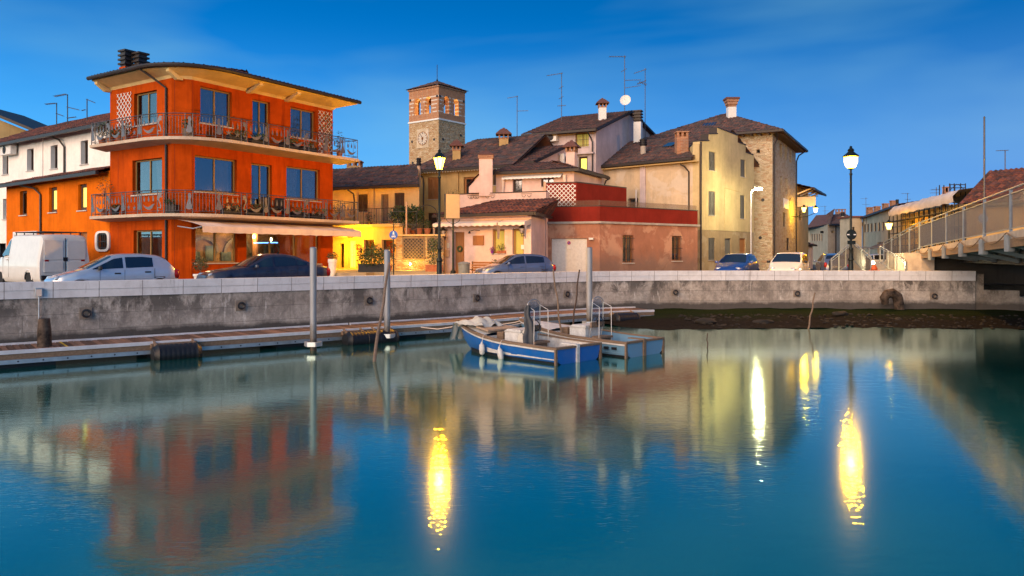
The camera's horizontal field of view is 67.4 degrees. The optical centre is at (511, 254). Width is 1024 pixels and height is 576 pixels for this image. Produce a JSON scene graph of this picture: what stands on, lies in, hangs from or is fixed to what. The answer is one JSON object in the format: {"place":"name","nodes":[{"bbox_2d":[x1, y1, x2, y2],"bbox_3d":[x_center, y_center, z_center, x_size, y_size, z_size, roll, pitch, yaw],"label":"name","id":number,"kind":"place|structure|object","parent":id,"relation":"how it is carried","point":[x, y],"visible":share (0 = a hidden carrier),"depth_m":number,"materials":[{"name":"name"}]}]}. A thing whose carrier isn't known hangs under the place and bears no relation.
{"place":"outdoors","nodes":[
{"label":"outdoors","id":0,"kind":"place"},
{"bbox_2d":[0,110,46,137],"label":"pale gable house","id":1,"kind":"structure","parent":0,"point":[8,129],"depth_m":59.32,"materials":[{"name":"beige paint"}]},
{"bbox_2d":[336,269,442,275],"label":"yard pavement","id":2,"kind":"structure","parent":0,"point":[347,272],"depth_m":36.76,"materials":[{"name":"beige stone"}]},
{"bbox_2d":[356,245,384,271],"bbox_3d":[-6.731,0.220,36.874,1.499,1.301,1.542,0,0,0],"label":"yard bush","id":3,"kind":"object","parent":2,"relation":"on","point":[370,266],"visible":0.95,"depth_m":36.90,"materials":[{"name":"green plant"}]},
{"bbox_2d":[396,234,445,273],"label":"garden wall","id":4,"kind":"structure","parent":2,"relation":"on","point":[411,251],"depth_m":42.29,"materials":[{"name":"paint"}]},
{"bbox_2d":[389,205,410,222],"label":"potted plant","id":5,"kind":"object","parent":4,"relation":"on","point":[402,218],"visible":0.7,"depth_m":43.56,"materials":[{"name":"green plant"}]},
{"bbox_2d":[403,203,424,233],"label":"potted plant","id":6,"kind":"object","parent":4,"relation":"on","point":[419,212],"visible":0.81,"depth_m":43.42,"materials":[{"name":"green plant"}]},
{"bbox_2d":[425,235,442,271],"bbox_3d":[-3.878,-0.039,38.214,0.861,1.818,0.842,0,0,0],"label":"potted plant","id":7,"kind":"object","parent":2,"relation":"on","point":[431,268],"visible":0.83,"depth_m":38.20,"materials":[{"name":"green plant"}]},
{"bbox_2d":[406,79,466,163],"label":"bell tower","id":8,"kind":"structure","parent":0,"point":[434,131],"depth_m":101.80,"materials":[{"name":"brick"}]},
{"bbox_2d":[0,321,1023,575],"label":"water","id":9,"kind":"structure","parent":0,"point":[854,451],"depth_m":10.60,"materials":[{"name":"blue liquid"}]},
{"bbox_2d":[37,318,51,347],"bbox_3d":[-12.270,2.515,20.155,0.350,1.674,0.350,0,0,0],"label":"fender pile","id":10,"kind":"object","parent":9,"relation":"in","point":[44,335],"visible":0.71,"depth_m":20.04,"materials":[{"name":"brown wood"}]},
{"bbox_2d":[0,323,381,368],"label":"floating walkway","id":11,"kind":"structure","parent":9,"relation":"on","point":[170,346],"depth_m":21.41,"materials":[{"name":"brown wood"}]},
{"bbox_2d":[304,247,321,350],"bbox_3d":[-5.874,1.720,22.700,0.528,3.860,0.472,0,0,0],"label":"steel mooring pile","id":12,"kind":"object","parent":9,"relation":"in","point":[313,343],"visible":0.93,"depth_m":22.62,"materials":[{"name":"metal"}]},
{"bbox_2d":[373,262,389,361],"bbox_3d":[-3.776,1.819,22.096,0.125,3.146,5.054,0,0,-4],"label":"wooden pole","id":13,"kind":"object","parent":9,"relation":"in","point":[379,323],"visible":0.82,"depth_m":22.02,"materials":[{"name":"brown wood"}]},
{"bbox_2d":[384,250,394,337],"bbox_3d":[-4.062,1.753,25.000,0.532,3.795,0.476,0,0,0],"label":"steel mooring pile","id":14,"kind":"object","parent":9,"relation":"in","point":[387,300],"visible":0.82,"depth_m":24.91,"materials":[{"name":"metal"}]},
{"bbox_2d":[349,314,519,343],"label":"floating walkway","id":15,"kind":"structure","parent":9,"relation":"on","point":[406,328],"depth_m":26.62,"materials":[{"name":"brown wood"}]},
{"bbox_2d":[421,299,601,365],"bbox_3d":[-0.472,2.143,22.443,2.130,1.774,6.302,0,0,-45],"label":"moored boat","id":16,"kind":"object","parent":9,"relation":"on","point":[499,342],"visible":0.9,"depth_m":21.06,"materials":[{"name":"blue paint"}]},
{"bbox_2d":[449,316,503,339],"bbox_3d":[-1.113,2.260,23.112,0.943,0.801,1.673,0,0,-45],"label":"crumpled tarp","id":17,"kind":"object","parent":16,"relation":"on","point":[486,321],"visible":0.96,"depth_m":22.84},
{"bbox_2d":[517,305,534,344],"bbox_3d":[0.413,1.995,21.199,0.514,1.170,0.510,0,0,-31],"label":"oilskin coat","id":18,"kind":"object","parent":16,"relation":"on","point":[527,335],"visible":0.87,"depth_m":21.09,"materials":[{"name":"grey fabric"}]},
{"bbox_2d":[0,271,1023,342],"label":"quay wall","id":19,"kind":"structure","parent":9,"relation":"in","point":[89,309],"depth_m":29.01,"materials":[{"name":"concrete"}]},
{"bbox_2d":[35,288,42,318],"bbox_3d":[-13.103,1.426,21.269,0.180,0.980,0.098,0,0,-37],"label":"junction box","id":20,"kind":"object","parent":19,"relation":"attached to","point":[38,292],"visible":0.94,"depth_m":21.26,"materials":[{"name":"metal"}]},
{"bbox_2d":[880,288,904,309],"bbox_3d":[17.470,2.657,35.305,1.098,2.167,0.558,0,0,7],"label":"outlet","id":21,"kind":"object","parent":19,"relation":"in","point":[896,296],"visible":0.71,"depth_m":35.15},
{"bbox_2d":[553,269,562,332],"bbox_3d":[1.400,1.580,23.396,0.074,2.244,0.526,0,0,-35],"label":"wooden pole","id":22,"kind":"object","parent":9,"relation":"in","point":[557,302],"visible":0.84,"depth_m":23.39,"materials":[{"name":"brown wood"}]},
{"bbox_2d":[489,307,653,326],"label":"floating walkway","id":23,"kind":"structure","parent":9,"relation":"on","point":[619,314],"depth_m":31.88,"materials":[{"name":"brown wood"}]},
{"bbox_2d":[502,296,664,358],"bbox_3d":[1.325,2.143,23.462,6.551,1.774,2.388,0,0,32],"label":"moored boat","id":24,"kind":"object","parent":9,"relation":"on","point":[621,344],"visible":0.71,"depth_m":22.46,"materials":[{"name":"blue paint"}]},
{"bbox_2d":[582,247,595,322],"bbox_3d":[2.985,1.693,29.600,0.562,3.914,0.502,0,0,0],"label":"steel mooring pile","id":25,"kind":"object","parent":9,"relation":"in","point":[588,283],"visible":0.65,"depth_m":29.50,"materials":[{"name":"metal"}]},
{"bbox_2d":[0,0,1023,224],"label":"sky","id":26,"kind":"structure","parent":0,"point":[909,85],"materials":[{"name":"blue"}]},
{"bbox_2d":[642,97,807,270],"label":"stone tower house","id":27,"kind":"structure","parent":0,"point":[774,150],"depth_m":58.58,"materials":[{"name":"beige stone"}]},
{"bbox_2d":[580,308,1023,329],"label":"mud bank","id":28,"kind":"structure","parent":0,"point":[665,319],"depth_m":32.19,"materials":[{"name":"brown soil"}]},
{"bbox_2d":[694,318,716,323],"bbox_3d":[7.803,2.726,30.989,0.883,0.323,0.586,0,0,0],"label":"rock","id":29,"kind":"object","parent":28,"relation":"on","point":[705,320],"visible":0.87,"depth_m":30.82,"materials":[{"name":"stone"}]},
{"bbox_2d":[678,313,1023,328],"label":"bank stones","id":30,"kind":"object","parent":28,"relation":"on","point":[835,325],"visible":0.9,"depth_m":31.74,"materials":[{"name":"brown stone"}]},
{"bbox_2d":[808,209,848,264],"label":"cream house","id":31,"kind":"structure","parent":0,"point":[824,233],"depth_m":97.81,"materials":[{"name":"paint"}]},
{"bbox_2d":[837,216,861,253],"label":"plain end block","id":32,"kind":"structure","parent":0,"point":[845,225],"depth_m":87.70,"materials":[{"name":"beige concrete"}]},
{"bbox_2d":[866,261,889,270],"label":"ramp path","id":33,"kind":"structure","parent":0,"point":[881,267],"depth_m":44.04,"materials":[{"name":"beige concrete"}]},
{"bbox_2d":[852,243,882,270],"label":"ramp railing","id":34,"kind":"object","parent":33,"relation":"on","point":[860,259],"visible":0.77,"depth_m":42.29,"materials":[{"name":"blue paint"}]},
{"bbox_2d":[879,222,919,270],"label":"ramp railing","id":35,"kind":"object","parent":33,"relation":"on","point":[895,245],"visible":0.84,"depth_m":41.32,"materials":[{"name":"grey metal"}]},
{"bbox_2d":[860,199,953,254],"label":"long white house","id":36,"kind":"structure","parent":0,"point":[875,227],"depth_m":75.84,"materials":[{"name":"paint"}]},
{"bbox_2d":[886,253,933,270],"bbox_3d":[21.032,1.940,40.767,1.156,3.980,5.373,0,0,15],"label":"bridge abutment","id":37,"kind":"object","parent":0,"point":[916,262],"visible":0.23,"depth_m":38.78,"materials":[{"name":"concrete"}]},
{"bbox_2d":[916,183,1023,295],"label":"road bridge","id":38,"kind":"structure","parent":37,"relation":"on","point":[997,258],"depth_m":30.43,"materials":[{"name":"metal"}]},
{"bbox_2d":[810,265,1023,284],"bbox_3d":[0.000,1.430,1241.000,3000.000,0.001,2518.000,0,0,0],"label":"road","id":39,"kind":"structure","parent":0,"point":[813,269],"depth_m":36.10,"materials":[{"name":"grey asphalt"}]},
{"bbox_2d":[0,231,88,281],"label":"parked van","id":40,"kind":"object","parent":39,"relation":"on","point":[33,257],"visible":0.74,"depth_m":33.06,"materials":[{"name":"white paint"}]},
{"bbox_2d":[0,113,109,257],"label":"white house","id":41,"kind":"structure","parent":39,"relation":"on","point":[50,149],"depth_m":42.19,"materials":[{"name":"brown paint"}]},
{"bbox_2d":[0,164,138,261],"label":"orange wing house","id":42,"kind":"structure","parent":39,"relation":"on","point":[58,202],"depth_m":38.69,"materials":[{"name":"brown paint"}]},
{"bbox_2d":[47,187,56,213],"bbox_3d":[-23.542,-2.767,39.530,1.097,1.336,0.280,0,0,38],"label":"window","id":43,"kind":"structure","parent":42,"relation":"in","point":[54,190],"depth_m":39.76,"materials":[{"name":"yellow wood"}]},
{"bbox_2d":[76,184,86,211],"bbox_3d":[-20.858,-2.743,37.437,1.066,1.330,0.280,0,0,38],"label":"window","id":44,"kind":"structure","parent":42,"relation":"in","point":[83,187],"depth_m":37.65,"materials":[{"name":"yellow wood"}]},
{"bbox_2d":[44,253,179,281],"bbox_3d":[-12.950,0.731,24.900,3.804,1.517,2.010,0,0,-42],"label":"parked hatchback","id":45,"kind":"object","parent":39,"relation":"on","point":[129,266],"visible":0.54,"depth_m":24.48,"materials":[{"name":"silver metal"}]},
{"bbox_2d":[191,256,208,278],"bbox_3d":[-12.716,0.745,31.276,0.702,1.370,0.773,0,0,0],"label":"ball bush","id":46,"kind":"object","parent":39,"relation":"on","point":[201,263],"visible":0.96,"depth_m":31.23,"materials":[{"name":"green plant"}]},
{"bbox_2d":[86,49,361,278],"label":"orange house","id":47,"kind":"structure","parent":39,"relation":"on","point":[205,173],"depth_m":35.01,"materials":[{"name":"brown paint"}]},
{"bbox_2d":[97,176,112,215],"bbox_3d":[-18.681,-2.672,35.196,0.667,1.864,0.707,0,0,45],"label":"potted plant","id":48,"kind":"object","parent":47,"relation":"on","point":[104,209],"visible":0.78,"depth_m":35.15,"materials":[{"name":"green plant"}]},
{"bbox_2d":[133,91,156,127],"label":"window","id":49,"kind":"structure","parent":47,"relation":"in","point":[138,96],"depth_m":34.64,"materials":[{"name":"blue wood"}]},
{"bbox_2d":[130,158,162,196],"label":"window","id":50,"kind":"structure","parent":47,"relation":"in","point":[151,169],"depth_m":34.57,"materials":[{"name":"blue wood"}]},
{"bbox_2d":[137,230,161,256],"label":"window","id":51,"kind":"structure","parent":47,"relation":"in","point":[151,239],"depth_m":34.53,"materials":[{"name":"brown wood"}]},
{"bbox_2d":[164,198,178,212],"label":"potted plant","id":52,"kind":"object","parent":47,"relation":"on","point":[171,211],"visible":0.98,"depth_m":32.69,"materials":[{"name":"green plant"}]},
{"bbox_2d":[194,155,238,195],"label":"window","id":53,"kind":"structure","parent":47,"relation":"in","point":[211,173],"depth_m":34.93,"materials":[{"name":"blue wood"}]},
{"bbox_2d":[200,87,233,128],"bbox_3d":[-13.357,-6.548,34.464,0.415,1.658,1.782,0,0,32],"label":"window","id":54,"kind":"structure","parent":47,"relation":"in","point":[213,102],"depth_m":34.53,"materials":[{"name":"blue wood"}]},
{"bbox_2d":[196,227,237,263],"bbox_3d":[-13.284,-0.373,34.453,0.280,1.630,2.321,0,0,32],"label":"window","id":55,"kind":"structure","parent":47,"relation":"in","point":[209,262],"depth_m":34.56,"materials":[{"name":"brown wood"}]},
{"bbox_2d":[220,202,240,214],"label":"potted plant","id":56,"kind":"object","parent":47,"relation":"on","point":[230,210],"visible":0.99,"depth_m":33.79,"materials":[{"name":"green plant"}]},
{"bbox_2d":[226,129,248,141],"bbox_3d":[-12.188,-5.296,34.103,0.984,0.591,0.760,0,0,-40],"label":"potted plant","id":57,"kind":"object","parent":47,"relation":"on","point":[234,136],"visible":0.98,"depth_m":33.98,"materials":[{"name":"green plant"}]},
{"bbox_2d":[244,203,265,215],"bbox_3d":[-11.605,-2.041,35.020,0.965,0.601,0.966,0,0,0],"label":"potted plant","id":58,"kind":"object","parent":47,"relation":"on","point":[260,212],"visible":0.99,"depth_m":34.90,"materials":[{"name":"green plant"}]},
{"bbox_2d":[248,132,268,144],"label":"potted plant","id":59,"kind":"object","parent":47,"relation":"on","point":[260,140],"visible":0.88,"depth_m":35.02,"materials":[{"name":"green plant"}]},
{"bbox_2d":[252,99,267,136],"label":"door","id":60,"kind":"structure","parent":47,"relation":"in","point":[255,106],"depth_m":37.24,"materials":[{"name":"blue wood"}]},
{"bbox_2d":[252,163,269,205],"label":"door","id":61,"kind":"structure","parent":47,"relation":"in","point":[255,167],"depth_m":37.24,"materials":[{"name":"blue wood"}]},
{"bbox_2d":[274,198,285,216],"bbox_3d":[-10.959,-2.210,36.672,0.540,0.950,0.540,0,0,32],"label":"balcony chair","id":62,"kind":"object","parent":47,"relation":"on","point":[279,207],"visible":0.66,"depth_m":36.60,"materials":[{"name":"black plastic"}]},
{"bbox_2d":[279,136,298,149],"bbox_3d":[-10.600,-5.325,36.696,0.897,0.650,1.059,0,0,0],"label":"potted plant","id":63,"kind":"object","parent":47,"relation":"on","point":[292,145],"visible":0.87,"depth_m":36.62,"materials":[{"name":"green plant"}]},
{"bbox_2d":[268,234,321,264],"bbox_3d":[-11.242,-0.333,37.831,0.360,1.753,4.807,0,0,32],"label":"window","id":64,"kind":"structure","parent":47,"relation":"in","point":[268,234],"depth_m":38.52,"materials":[{"name":"brown wood"}]},
{"bbox_2d":[290,207,309,217],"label":"potted plant","id":65,"kind":"object","parent":47,"relation":"on","point":[301,215],"visible":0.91,"depth_m":37.08,"materials":[{"name":"green plant"}]},
{"bbox_2d":[285,166,318,201],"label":"window","id":66,"kind":"structure","parent":47,"relation":"in","point":[300,182],"depth_m":39.28,"materials":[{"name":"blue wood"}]},
{"bbox_2d":[291,107,315,141],"bbox_3d":[-10.657,-6.543,38.828,0.415,1.538,1.783,0,0,32],"label":"window","id":67,"kind":"structure","parent":47,"relation":"in","point":[300,119],"depth_m":38.97,"materials":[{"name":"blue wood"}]},
{"bbox_2d":[308,207,326,218],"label":"potted plant","id":68,"kind":"object","parent":47,"relation":"on","point":[316,215],"visible":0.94,"depth_m":38.13,"materials":[{"name":"green plant"}]},
{"bbox_2d":[319,114,333,154],"bbox_3d":[-9.375,-6.138,38.859,0.731,2.276,0.722,0,0,0],"label":"potted plant","id":69,"kind":"object","parent":47,"relation":"on","point":[324,151],"visible":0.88,"depth_m":38.80,"materials":[{"name":"green plant"}]},
{"bbox_2d":[196,253,330,278],"bbox_3d":[-9.000,0.734,27.900,4.564,1.513,2.110,0,0,-38],"label":"parked saloon","id":70,"kind":"object","parent":39,"relation":"on","point":[270,265],"visible":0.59,"depth_m":27.31,"materials":[{"name":"black paint"}]},
{"bbox_2d":[250,257,272,267],"bbox_3d":[-8.839,0.291,27.074,0.820,0.355,0.165,0,0,-38],"label":"side window","id":71,"kind":"structure","parent":70,"relation":"in","point":[267,262],"depth_m":27.17,"materials":[{"name":"blue glass"}]},
{"bbox_2d":[274,257,295,265],"bbox_3d":[-8.150,0.265,27.614,0.770,0.345,0.169,0,0,-38],"label":"side window","id":72,"kind":"structure","parent":70,"relation":"in","point":[279,261],"depth_m":27.60,"materials":[{"name":"blue glass"}]},
{"bbox_2d":[326,251,337,275],"bbox_3d":[-8.461,0.651,36.198,0.505,1.557,0.589,0,0,-42],"label":"tall planter","id":73,"kind":"object","parent":39,"relation":"on","point":[332,261],"visible":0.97,"depth_m":36.05,"materials":[{"name":"white ceramic"}]},
{"bbox_2d":[333,158,420,268],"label":"courtyard house","id":74,"kind":"structure","parent":39,"relation":"on","point":[379,192],"depth_m":46.86,"materials":[{"name":"paint"}]},
{"bbox_2d":[350,240,355,267],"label":"door","id":75,"kind":"structure","parent":74,"relation":"in","point":[352,242],"depth_m":45.65,"materials":[{"name":"white paint"}]},
{"bbox_2d":[359,194,367,211],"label":"window","id":76,"kind":"structure","parent":74,"relation":"in","point":[363,199],"depth_m":47.38,"materials":[{"name":"wood"}]},
{"bbox_2d":[382,194,387,222],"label":"door","id":77,"kind":"structure","parent":74,"relation":"in","point":[384,197],"depth_m":47.02,"materials":[{"name":"brown wood"}]},
{"bbox_2d":[395,193,403,213],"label":"window","id":78,"kind":"structure","parent":74,"relation":"in","point":[399,197],"depth_m":46.52,"materials":[{"name":"wood"}]},
{"bbox_2d":[433,149,445,273],"bbox_3d":[-3.027,-1.471,32.000,0.544,5.802,0.544,0,0,22],"label":"street lamp","id":79,"kind":"object","parent":39,"relation":"on","point":[437,156],"visible":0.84,"depth_m":31.95,"materials":[{"name":"black metal"}]},
{"bbox_2d":[444,189,459,273],"bbox_3d":[-2.873,-0.846,36.997,0.700,4.552,0.450,0,0,-18],"label":"sign board","id":80,"kind":"object","parent":39,"relation":"on","point":[452,206],"visible":0.99,"depth_m":36.92,"materials":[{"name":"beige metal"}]},
{"bbox_2d":[458,262,469,273],"bbox_3d":[-2.413,0.880,38.600,0.640,1.000,0.640,0,0,0],"label":"litter bin","id":81,"kind":"object","parent":39,"relation":"on","point":[463,267],"visible":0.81,"depth_m":38.36,"materials":[{"name":"white paint"}]},
{"bbox_2d":[420,128,552,233],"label":"tan house","id":82,"kind":"structure","parent":39,"relation":"on","point":[460,171],"depth_m":51.71,"materials":[{"name":"paint"}]},
{"bbox_2d":[428,177,437,199],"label":"window","id":83,"kind":"structure","parent":82,"relation":"in","point":[432,182],"depth_m":51.72,"materials":[{"name":"wood"}]},
{"bbox_2d":[432,197,560,273],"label":"pink restaurant","id":84,"kind":"structure","parent":39,"relation":"on","point":[515,226],"depth_m":41.72,"materials":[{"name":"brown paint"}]},
{"bbox_2d":[456,232,463,273],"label":"door","id":85,"kind":"structure","parent":84,"relation":"in","point":[459,235],"depth_m":42.62,"materials":[{"name":"brown wood"}]},
{"bbox_2d":[491,229,505,253],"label":"window","id":86,"kind":"structure","parent":84,"relation":"in","point":[501,240],"depth_m":41.40,"materials":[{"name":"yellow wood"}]},
{"bbox_2d":[514,229,523,253],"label":"door","id":87,"kind":"structure","parent":84,"relation":"in","point":[518,239],"depth_m":40.87,"materials":[{"name":"yellow wood"}]},
{"bbox_2d":[474,254,555,272],"bbox_3d":[0.120,0.732,37.000,3.844,1.517,2.020,0,0,-20],"label":"parked hatchback","id":88,"kind":"object","parent":39,"relation":"on","point":[511,263],"visible":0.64,"depth_m":36.40,"materials":[{"name":"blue metal"}]},
{"bbox_2d":[460,140,609,257],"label":"pink terrace house","id":89,"kind":"structure","parent":39,"relation":"on","point":[529,173],"depth_m":46.28,"materials":[{"name":"paint"}]},
{"bbox_2d":[521,98,654,184],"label":"lilac gable house","id":90,"kind":"structure","parent":39,"relation":"on","point":[600,137],"depth_m":55.60,"materials":[{"name":"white paint"}]},
{"bbox_2d":[576,133,589,147],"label":"window","id":91,"kind":"structure","parent":90,"relation":"in","point":[582,139],"depth_m":53.82,"materials":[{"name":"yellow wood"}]},
{"bbox_2d":[579,157,587,169],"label":"window","id":92,"kind":"structure","parent":90,"relation":"in","point":[583,161],"depth_m":53.82,"materials":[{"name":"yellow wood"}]},
{"bbox_2d":[609,55,640,110],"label":"roof antenna","id":93,"kind":"object","parent":90,"relation":"on","point":[625,100],"visible":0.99,"depth_m":59.37,"materials":[{"name":"white paint"}]},
{"bbox_2d":[543,182,699,271],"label":"worn pink garage","id":94,"kind":"structure","parent":39,"relation":"on","point":[610,227],"depth_m":45.24,"materials":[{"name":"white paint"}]},
{"bbox_2d":[552,239,586,271],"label":"garage door","id":95,"kind":"structure","parent":94,"relation":"in","point":[573,259],"depth_m":44.66,"materials":[{"name":"white paint"}]},
{"bbox_2d":[622,235,634,263],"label":"window","id":96,"kind":"structure","parent":94,"relation":"in","point":[627,239],"depth_m":45.48,"materials":[{"name":"brown wood"}]},
{"bbox_2d":[671,236,682,261],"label":"window","id":97,"kind":"structure","parent":94,"relation":"in","point":[676,248],"depth_m":48.05,"materials":[{"name":"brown wood"}]},
{"bbox_2d":[601,130,759,231],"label":"cream house","id":98,"kind":"structure","parent":39,"relation":"on","point":[657,170],"depth_m":52.18,"materials":[{"name":"beige paint"}]},
{"bbox_2d":[689,127,753,270],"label":"stepped gable house","id":99,"kind":"structure","parent":39,"relation":"on","point":[723,176],"depth_m":52.09,"materials":[{"name":"paint"}]},
{"bbox_2d":[708,191,713,215],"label":"window","id":100,"kind":"structure","parent":99,"relation":"in","point":[710,194],"depth_m":51.01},
{"bbox_2d":[708,238,715,260],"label":"window","id":101,"kind":"structure","parent":99,"relation":"in","point":[710,240],"depth_m":50.99,"materials":[{"name":"grey glass"}]},
{"bbox_2d":[714,253,759,270],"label":"parked hatchback","id":102,"kind":"object","parent":39,"relation":"on","point":[738,262],"visible":0.54,"depth_m":40.55,"materials":[{"name":"blue paint"}]},
{"bbox_2d":[750,187,762,253],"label":"floodlight pole","id":103,"kind":"object","parent":39,"relation":"on","point":[754,188],"visible":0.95,"depth_m":50.46,"materials":[{"name":"metal"}]},
{"bbox_2d":[767,252,810,270],"bbox_3d":[14.400,0.691,39.900,2.010,1.598,3.824,0,0,30],"label":"parked hatchback","id":104,"kind":"object","parent":39,"relation":"on","point":[789,261],"visible":0.57,"depth_m":39.13,"materials":[{"name":"white paint"}]},
{"bbox_2d":[797,184,826,257],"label":"street house","id":105,"kind":"structure","parent":39,"relation":"on","point":[804,198],"depth_m":69.38,"materials":[{"name":"paint"}]},
{"bbox_2d":[808,242,816,268],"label":"annex","id":106,"kind":"object","parent":39,"relation":"on","point":[810,252],"visible":0.08,"depth_m":75.37,"materials":[{"name":"white paint"}]},
{"bbox_2d":[813,253,847,270],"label":"moving hatchback","id":107,"kind":"object","parent":39,"relation":"on","point":[822,262],"visible":0.5,"depth_m":46.10,"materials":[{"name":"blue metal"}]},
{"bbox_2d":[830,244,849,270],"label":"ramp railing","id":108,"kind":"object","parent":39,"relation":"on","point":[833,264],"visible":0.71,"depth_m":41.97,"materials":[{"name":"grey metal"}]},
{"bbox_2d":[843,146,858,270],"bbox_3d":[16.503,-1.920,37.400,0.756,6.700,0.756,0,0,0],"label":"street lamp","id":109,"kind":"object","parent":39,"relation":"on","point":[851,234],"visible":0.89,"depth_m":37.33,"materials":[{"name":"black metal"}]},
{"bbox_2d":[983,116,984,197],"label":"flagpole","id":110,"kind":"object","parent":39,"relation":"on","point":[984,157],"visible":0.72,"depth_m":41.48,"materials":[{"name":"grey metal"}]},
{"bbox_2d":[888,183,972,252],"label":"scaffolded building","id":111,"kind":"structure","parent":0,"point":[946,197],"depth_m":53.66,"materials":[{"name":"beige"}]},
{"bbox_2d":[958,167,1023,239],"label":"red tiled house","id":112,"kind":"structure","parent":0,"point":[997,181],"depth_m":43.49,"materials":[{"name":"tile"}]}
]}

